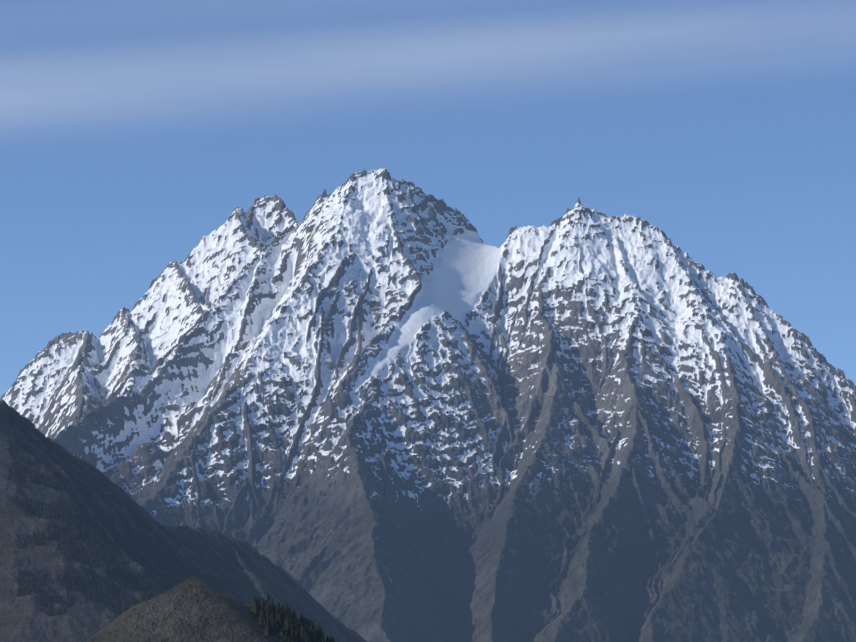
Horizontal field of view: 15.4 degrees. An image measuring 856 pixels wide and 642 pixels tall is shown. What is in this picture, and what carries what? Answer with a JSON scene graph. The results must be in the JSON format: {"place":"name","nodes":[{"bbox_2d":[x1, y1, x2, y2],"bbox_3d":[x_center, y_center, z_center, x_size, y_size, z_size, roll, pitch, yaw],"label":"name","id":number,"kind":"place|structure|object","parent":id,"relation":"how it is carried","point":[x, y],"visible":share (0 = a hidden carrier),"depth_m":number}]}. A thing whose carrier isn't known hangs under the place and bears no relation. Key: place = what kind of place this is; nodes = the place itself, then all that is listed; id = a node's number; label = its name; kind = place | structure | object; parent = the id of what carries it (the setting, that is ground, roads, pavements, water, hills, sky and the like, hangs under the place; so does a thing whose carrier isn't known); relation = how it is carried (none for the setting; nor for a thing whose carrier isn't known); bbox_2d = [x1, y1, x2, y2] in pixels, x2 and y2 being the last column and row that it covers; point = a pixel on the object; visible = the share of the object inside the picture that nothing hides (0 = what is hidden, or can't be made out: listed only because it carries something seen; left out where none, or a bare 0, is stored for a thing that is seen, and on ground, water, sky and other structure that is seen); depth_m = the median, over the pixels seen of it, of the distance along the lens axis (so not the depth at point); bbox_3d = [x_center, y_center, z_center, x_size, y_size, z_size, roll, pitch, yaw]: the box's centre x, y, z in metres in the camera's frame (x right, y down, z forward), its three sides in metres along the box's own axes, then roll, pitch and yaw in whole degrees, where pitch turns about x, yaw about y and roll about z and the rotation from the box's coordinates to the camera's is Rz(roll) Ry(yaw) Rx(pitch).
{"place":"outdoors","nodes":[
{"label":"outdoors","id":0,"kind":"place"},
{"bbox_2d":[0,168,855,641],"bbox_3d":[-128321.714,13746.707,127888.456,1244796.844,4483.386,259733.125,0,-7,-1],"label":"mountain","id":1,"kind":"structure","parent":0,"point":[380,404],"depth_m":18569.30},
{"bbox_2d":[3,407,361,641],"bbox_3d":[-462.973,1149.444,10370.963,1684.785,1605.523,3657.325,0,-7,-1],"label":"hillside","id":2,"kind":"structure","parent":1,"relation":"on","point":[102,558],"depth_m":9408.47},
{"bbox_2d":[248,594,338,641],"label":"conifer forest","id":3,"kind":"object","parent":1,"relation":"on","point":[287,624],"visible":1,"depth_m":2927.94},
{"bbox_2d":[0,0,855,397],"label":"sky","id":4,"kind":"structure","parent":0,"point":[132,131]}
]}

